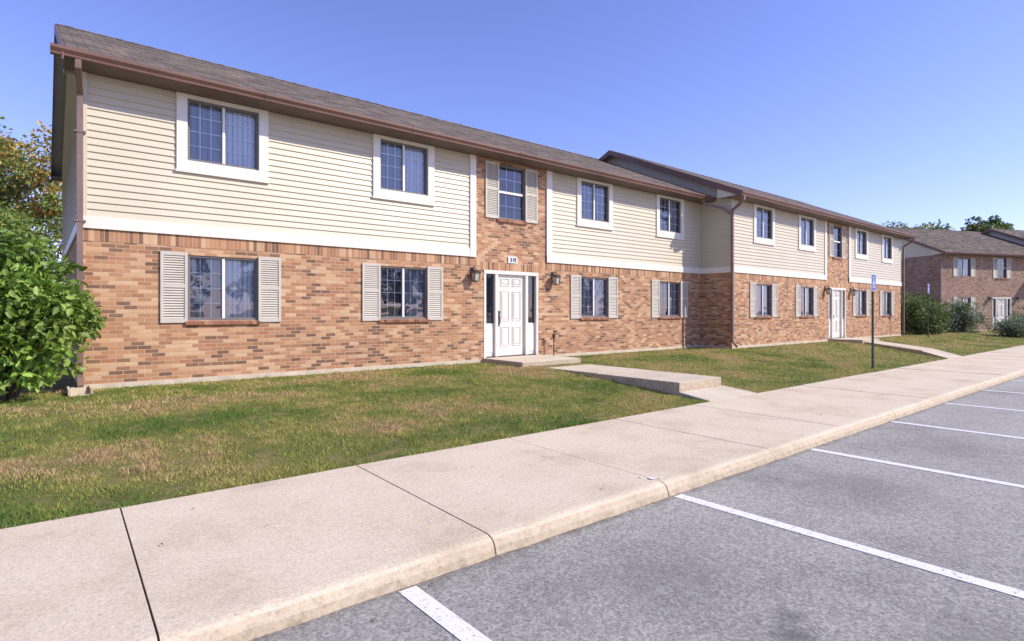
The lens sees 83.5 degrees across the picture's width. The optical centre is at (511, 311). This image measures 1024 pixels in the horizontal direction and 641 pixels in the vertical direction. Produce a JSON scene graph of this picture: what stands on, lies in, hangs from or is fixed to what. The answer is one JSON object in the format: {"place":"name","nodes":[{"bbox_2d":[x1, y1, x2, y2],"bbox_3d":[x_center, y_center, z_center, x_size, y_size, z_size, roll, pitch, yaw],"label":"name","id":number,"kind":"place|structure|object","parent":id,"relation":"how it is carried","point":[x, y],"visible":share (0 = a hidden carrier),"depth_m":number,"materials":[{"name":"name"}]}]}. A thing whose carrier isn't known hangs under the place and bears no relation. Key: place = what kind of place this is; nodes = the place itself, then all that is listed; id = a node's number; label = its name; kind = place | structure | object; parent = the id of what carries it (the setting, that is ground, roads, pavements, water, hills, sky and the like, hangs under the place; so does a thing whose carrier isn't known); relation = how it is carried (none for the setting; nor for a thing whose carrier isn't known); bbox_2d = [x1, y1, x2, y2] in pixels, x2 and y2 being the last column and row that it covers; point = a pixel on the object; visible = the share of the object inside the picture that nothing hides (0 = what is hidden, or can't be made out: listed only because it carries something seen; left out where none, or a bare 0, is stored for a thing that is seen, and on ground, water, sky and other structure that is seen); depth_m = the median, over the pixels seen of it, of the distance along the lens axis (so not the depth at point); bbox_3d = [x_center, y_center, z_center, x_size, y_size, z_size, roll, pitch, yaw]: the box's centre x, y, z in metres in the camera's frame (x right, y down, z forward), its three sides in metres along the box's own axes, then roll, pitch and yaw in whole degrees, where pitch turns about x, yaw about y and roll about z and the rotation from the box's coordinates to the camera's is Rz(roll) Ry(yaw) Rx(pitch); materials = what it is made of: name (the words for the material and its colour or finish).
{"place":"outdoors","nodes":[
{"label":"outdoors","id":0,"kind":"place"},
{"bbox_2d":[10,380,979,619],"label":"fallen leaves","id":1,"kind":"object","parent":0,"point":[504,513],"visible":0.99,"depth_m":4.53,"materials":[{"name":"brown plant"}]},
{"bbox_2d":[0,345,1023,640],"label":"sidewalk","id":2,"kind":"structure","parent":0,"point":[224,565],"depth_m":4.30,"materials":[{"name":"concrete"}]},
{"bbox_2d":[0,330,1023,528],"bbox_3d":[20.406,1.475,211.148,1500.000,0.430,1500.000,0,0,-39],"label":"ground","id":3,"kind":"structure","parent":0,"point":[64,382],"depth_m":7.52,"materials":[{"name":"green plant"}]},
{"bbox_2d":[0,116,61,259],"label":"autumn tree","id":4,"kind":"object","parent":3,"relation":"on","point":[22,179],"visible":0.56,"depth_m":24.73,"materials":[{"name":"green plant"}]},
{"bbox_2d":[0,196,62,278],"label":"deciduous tree","id":5,"kind":"object","parent":3,"relation":"on","point":[7,221],"visible":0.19,"depth_m":19.58,"materials":[{"name":"green plant"}]},
{"bbox_2d":[0,227,106,400],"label":"broadleaf shrub","id":6,"kind":"object","parent":3,"relation":"on","point":[44,315],"visible":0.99,"depth_m":8.06,"materials":[{"name":"green plant"}]},
{"bbox_2d":[67,385,92,396],"bbox_3d":[-6.630,1.225,8.803,0.300,0.130,0.580,0,0,-39],"label":"splash block","id":7,"kind":"object","parent":3,"relation":"on","point":[73,391],"depth_m":8.76,"materials":[{"name":"concrete"}]},
{"bbox_2d":[64,334,900,389],"bbox_3d":[3.793,1.410,23.412,34.598,0.480,10.682,0,0,-39],"label":"foundation","id":8,"kind":"object","parent":3,"relation":"on","point":[199,379],"visible":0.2,"depth_m":12.11,"materials":[{"name":"concrete"}]},
{"bbox_2d":[63,156,900,384],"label":"brick walls","id":9,"kind":"structure","parent":8,"relation":"on","point":[321,325],"depth_m":12.69,"materials":[{"name":"brown brick"}]},
{"bbox_2d":[62,69,900,281],"bbox_3d":[3.965,-4.000,23.250,35.074,4.899,11.150,0,0,-39],"label":"siding","id":10,"kind":"object","parent":9,"relation":"on","point":[320,178],"visible":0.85,"depth_m":12.00,"materials":[{"name":"plastic"}]},
{"bbox_2d":[56,24,904,232],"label":"roof","id":11,"kind":"structure","parent":10,"relation":"on","point":[113,47],"depth_m":13.96,"materials":[{"name":"brown"}]},
{"bbox_2d":[52,40,611,176],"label":"rake soffit","id":12,"kind":"structure","parent":11,"relation":"attached to","point":[59,103],"depth_m":14.94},
{"bbox_2d":[50,23,916,238],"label":"gutters","id":13,"kind":"object","parent":11,"relation":"attached to","point":[60,49],"visible":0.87,"depth_m":12.47,"materials":[{"name":"metal"}]},
{"bbox_2d":[61,92,901,285],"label":"trim","id":14,"kind":"structure","parent":9,"relation":"on","point":[184,164],"depth_m":12.77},
{"bbox_2d":[52,57,911,238],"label":"soffit","id":15,"kind":"structure","parent":9,"relation":"on","point":[113,73],"depth_m":12.26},
{"bbox_2d":[83,228,900,289],"bbox_3d":[6.795,-1.200,19.767,34.570,0.295,1.226,0,0,-39],"label":"soldier course","id":16,"kind":"object","parent":9,"relation":"on","point":[102,235],"visible":0.91,"depth_m":12.47,"materials":[{"name":"brick"}]},
{"bbox_2d":[74,58,913,387],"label":"downspouts","id":17,"kind":"object","parent":9,"relation":"attached to","point":[80,132],"visible":0.91,"depth_m":9.11,"materials":[{"name":"paint"}]},
{"bbox_2d":[508,256,516,263],"bbox_3d":[0.016,-1.345,14.890,0.300,0.170,0.015,0,0,-39],"label":"number plate","id":18,"kind":"object","parent":9,"relation":"attached to","point":[509,260],"visible":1,"depth_m":14.88,"materials":[{"name":"white plastic"}]},
{"bbox_2d":[160,160,894,322],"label":"shutters","id":19,"kind":"object","parent":9,"relation":"attached to","point":[173,287],"visible":1,"depth_m":13.38,"materials":[{"name":"paint"}]},
{"bbox_2d":[185,218,891,324],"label":"brick sills","id":20,"kind":"structure","parent":9,"relation":"attached to","point":[380,320],"depth_m":13.08,"materials":[{"name":"brown brick"}]},
{"bbox_2d":[188,99,890,322],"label":"window frames","id":21,"kind":"structure","parent":9,"relation":"attached to","point":[255,261],"depth_m":13.24,"materials":[{"name":"white plastic"}]},
{"bbox_2d":[190,103,883,316],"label":"blinds","id":22,"kind":"object","parent":21,"relation":"attached to","point":[416,300],"visible":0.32,"depth_m":12.70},
{"bbox_2d":[190,105,888,317],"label":"muntins","id":23,"kind":"object","parent":21,"relation":"attached to","point":[763,231],"visible":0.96,"depth_m":12.95,"materials":[{"name":"white plastic"}]},
{"bbox_2d":[552,331,556,355],"bbox_3d":[1.163,0.930,15.542,0.060,0.840,0.147,0,0,-39],"label":"garden tap","id":24,"kind":"object","parent":9,"relation":"attached to","point":[553,335],"visible":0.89,"depth_m":15.57,"materials":[{"name":"black metal"}]},
{"bbox_2d":[226,110,887,316],"bbox_3d":[7.005,-1.815,19.960,31.040,3.960,0.805,0,0,-36],"label":"window","id":25,"kind":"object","parent":9,"relation":"attached to","point":[249,265],"visible":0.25,"depth_m":10.94,"materials":[{"name":"blue glass"}]},
{"bbox_2d":[381,167,858,323],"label":"dark blinds","id":26,"kind":"object","parent":9,"relation":"attached to","point":[509,201],"visible":0.44,"depth_m":14.88,"materials":[{"name":"fabric"}]},
{"bbox_2d":[469,267,856,295],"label":"lanterns","id":27,"kind":"object","parent":9,"relation":"attached to","point":[472,270],"visible":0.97,"depth_m":15.65,"materials":[{"name":"black metal"}]},
{"bbox_2d":[471,273,855,294],"bbox_3d":[7.269,-0.855,19.935,20.369,0.190,0.347,0,0,-36],"label":"lantern glass","id":28,"kind":"object","parent":27,"relation":"in","point":[475,277],"visible":1,"depth_m":15.63,"materials":[{"name":"clear glass"}]},
{"bbox_2d":[484,270,845,357],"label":"entry door","id":29,"kind":"structure","parent":9,"relation":"attached to","point":[515,332],"depth_m":15.05,"materials":[{"name":"white wood"}]},
{"bbox_2d":[486,311,844,357],"bbox_3d":[7.076,0.565,20.035,19.185,1.190,0.252,0,0,-36],"label":"door hardware","id":30,"kind":"object","parent":29,"relation":"attached to","point":[499,320],"depth_m":14.70,"materials":[{"name":"silver metal"}]},
{"bbox_2d":[482,355,754,401],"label":"entry walkway","id":31,"kind":"structure","parent":3,"relation":"on","point":[702,387],"depth_m":11.29,"materials":[{"name":"beige concrete"}]},
{"bbox_2d":[871,274,875,367],"bbox_3d":[9.759,0.355,15.520,0.310,2.750,0.052,0,0,-39],"label":"accessible parking sign","id":32,"kind":"object","parent":3,"relation":"on","point":[873,282],"visible":0.92,"depth_m":15.52,"materials":[{"name":"blue metal"}]},
{"bbox_2d":[829,338,960,358],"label":"entry walkway","id":33,"kind":"structure","parent":3,"relation":"on","point":[926,351],"depth_m":21.58,"materials":[{"name":"concrete"}]},
{"bbox_2d":[882,220,936,229],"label":"distant tree","id":34,"kind":"object","parent":3,"relation":"on","point":[905,226],"visible":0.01,"depth_m":75.59,"materials":[{"name":"green plant"}]},
{"bbox_2d":[901,292,945,329],"bbox_3d":[24.633,0.098,34.699,3.188,2.738,2.514,0,0,-39],"label":"hedge shrub","id":35,"kind":"object","parent":3,"relation":"on","point":[907,296],"visible":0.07,"depth_m":34.46,"materials":[{"name":"green plant"}]},
{"bbox_2d":[901,295,952,334],"bbox_3d":[22.995,0.245,32.428,3.763,2.449,3.175,0,0,-39],"label":"hedge shrub","id":36,"kind":"object","parent":3,"relation":"on","point":[916,320],"visible":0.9,"depth_m":31.68,"materials":[{"name":"green plant"}]},
{"bbox_2d":[927,284,929,337],"bbox_3d":[20.988,0.075,28.941,0.310,2.950,0.052,0,0,-39],"label":"accessible parking sign","id":37,"kind":"object","parent":3,"relation":"on","point":[928,288],"visible":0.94,"depth_m":28.94,"materials":[{"name":"metal"}]},
{"bbox_2d":[914,218,954,229],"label":"distant tree","id":38,"kind":"object","parent":3,"relation":"on","point":[937,226],"visible":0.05,"depth_m":79.52,"materials":[{"name":"green plant"}]},
{"bbox_2d":[940,254,947,303],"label":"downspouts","id":39,"kind":"object","parent":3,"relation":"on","point":[944,256],"visible":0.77,"depth_m":37.90,"materials":[{"name":"paint"}]},
{"bbox_2d":[937,298,989,332],"bbox_3d":[28.148,0.300,36.054,3.152,2.338,3.235,0,0,16],"label":"hedge shrub","id":40,"kind":"object","parent":3,"relation":"on","point":[961,312],"visible":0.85,"depth_m":35.33,"materials":[{"name":"green plant"}]},
{"bbox_2d":[960,215,1014,232],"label":"distant tree","id":41,"kind":"object","parent":3,"relation":"on","point":[984,225],"visible":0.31,"depth_m":84.00,"materials":[{"name":"green plant"}]},
{"bbox_2d":[983,307,1023,336],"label":"hedge shrub","id":42,"kind":"object","parent":3,"relation":"on","point":[1012,327],"visible":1,"depth_m":32.64,"materials":[{"name":"green plant"}]},
{"bbox_2d":[0,0,1023,280],"label":"sky","id":43,"kind":"structure","parent":0,"point":[911,112],"materials":[{"name":"blue"}]},
{"bbox_2d":[249,375,1023,640],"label":"parking lot","id":44,"kind":"structure","parent":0,"point":[671,568],"depth_m":3.76,"materials":[{"name":"grey asphalt"}]},
{"bbox_2d":[399,380,1023,640],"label":"parking stripes","id":45,"kind":"object","parent":44,"relation":"on","point":[458,627],"visible":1,"depth_m":3.74,"materials":[{"name":"paint"}]},
{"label":"foundation","id":46,"kind":"object","parent":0,"visible":0},
{"bbox_2d":[901,255,1023,330],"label":"brick walls","id":47,"kind":"structure","parent":46,"relation":"on","point":[922,272],"depth_m":39.17,"materials":[{"name":"brown brick"}]},
{"bbox_2d":[901,231,1023,264],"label":"siding","id":48,"kind":"object","parent":47,"relation":"on","point":[913,250],"visible":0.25,"depth_m":40.03,"materials":[{"name":"plastic"}]},
{"bbox_2d":[889,227,1023,253],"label":"roof","id":49,"kind":"structure","parent":48,"relation":"on","point":[960,241],"depth_m":41.62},
{"bbox_2d":[903,229,1023,256],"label":"gutters","id":50,"kind":"object","parent":49,"relation":"attached to","point":[967,253],"visible":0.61,"depth_m":38.88,"materials":[{"name":"metal"}]},
{"bbox_2d":[939,253,1023,257],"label":"soffit","id":51,"kind":"structure","parent":47,"relation":"on","point":[982,255],"depth_m":38.70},
{"bbox_2d":[953,257,1010,309],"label":"shutters","id":52,"kind":"object","parent":47,"relation":"on","point":[973,268],"visible":0.77,"depth_m":38.88,"materials":[{"name":"paint"}]},
{"bbox_2d":[958,258,1005,316],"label":"window frames","id":53,"kind":"structure","parent":47,"relation":"on","point":[998,277],"depth_m":39.61,"materials":[{"name":"white plastic"}]},
{"bbox_2d":[958,259,961,299],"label":"blinds","id":54,"kind":"object","parent":53,"relation":"attached to","point":[959,265],"visible":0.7,"depth_m":38.69,"materials":[{"name":"grey fabric"}]},
{"bbox_2d":[964,259,967,305],"bbox_3d":[40.634,-1.700,41.016,21.047,3.830,0.968,0,0,-11],"label":"window","id":55,"kind":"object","parent":53,"relation":"attached to","point":[965,272],"visible":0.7,"depth_m":38.86,"materials":[{"name":"clear glass"}]},
{"bbox_2d":[958,259,1004,302],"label":"muntins","id":56,"kind":"object","parent":53,"relation":"attached to","point":[963,267],"visible":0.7,"depth_m":38.70,"materials":[{"name":"white plastic"}]},
{"bbox_2d":[993,259,1003,316],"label":"dark blinds","id":57,"kind":"object","parent":47,"relation":"attached to","point":[1000,265],"visible":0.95,"depth_m":39.80,"materials":[{"name":"white plastic"}]},
{"bbox_2d":[992,297,1010,328],"bbox_3d":[40.611,0.100,41.077,15.727,2.200,0.306,0,0,-12],"label":"entry door","id":58,"kind":"structure","parent":47,"relation":"attached to","point":[1002,307],"depth_m":39.70,"materials":[{"name":"paint"}]},
{"bbox_2d":[991,294,1011,296],"bbox_3d":[40.620,-1.101,41.046,15.919,0.197,0.230,0,0,-12],"label":"soldier course","id":59,"kind":"object","parent":47,"relation":"on","point":[995,295],"visible":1,"depth_m":39.57,"materials":[{"name":"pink brick"}]}
]}

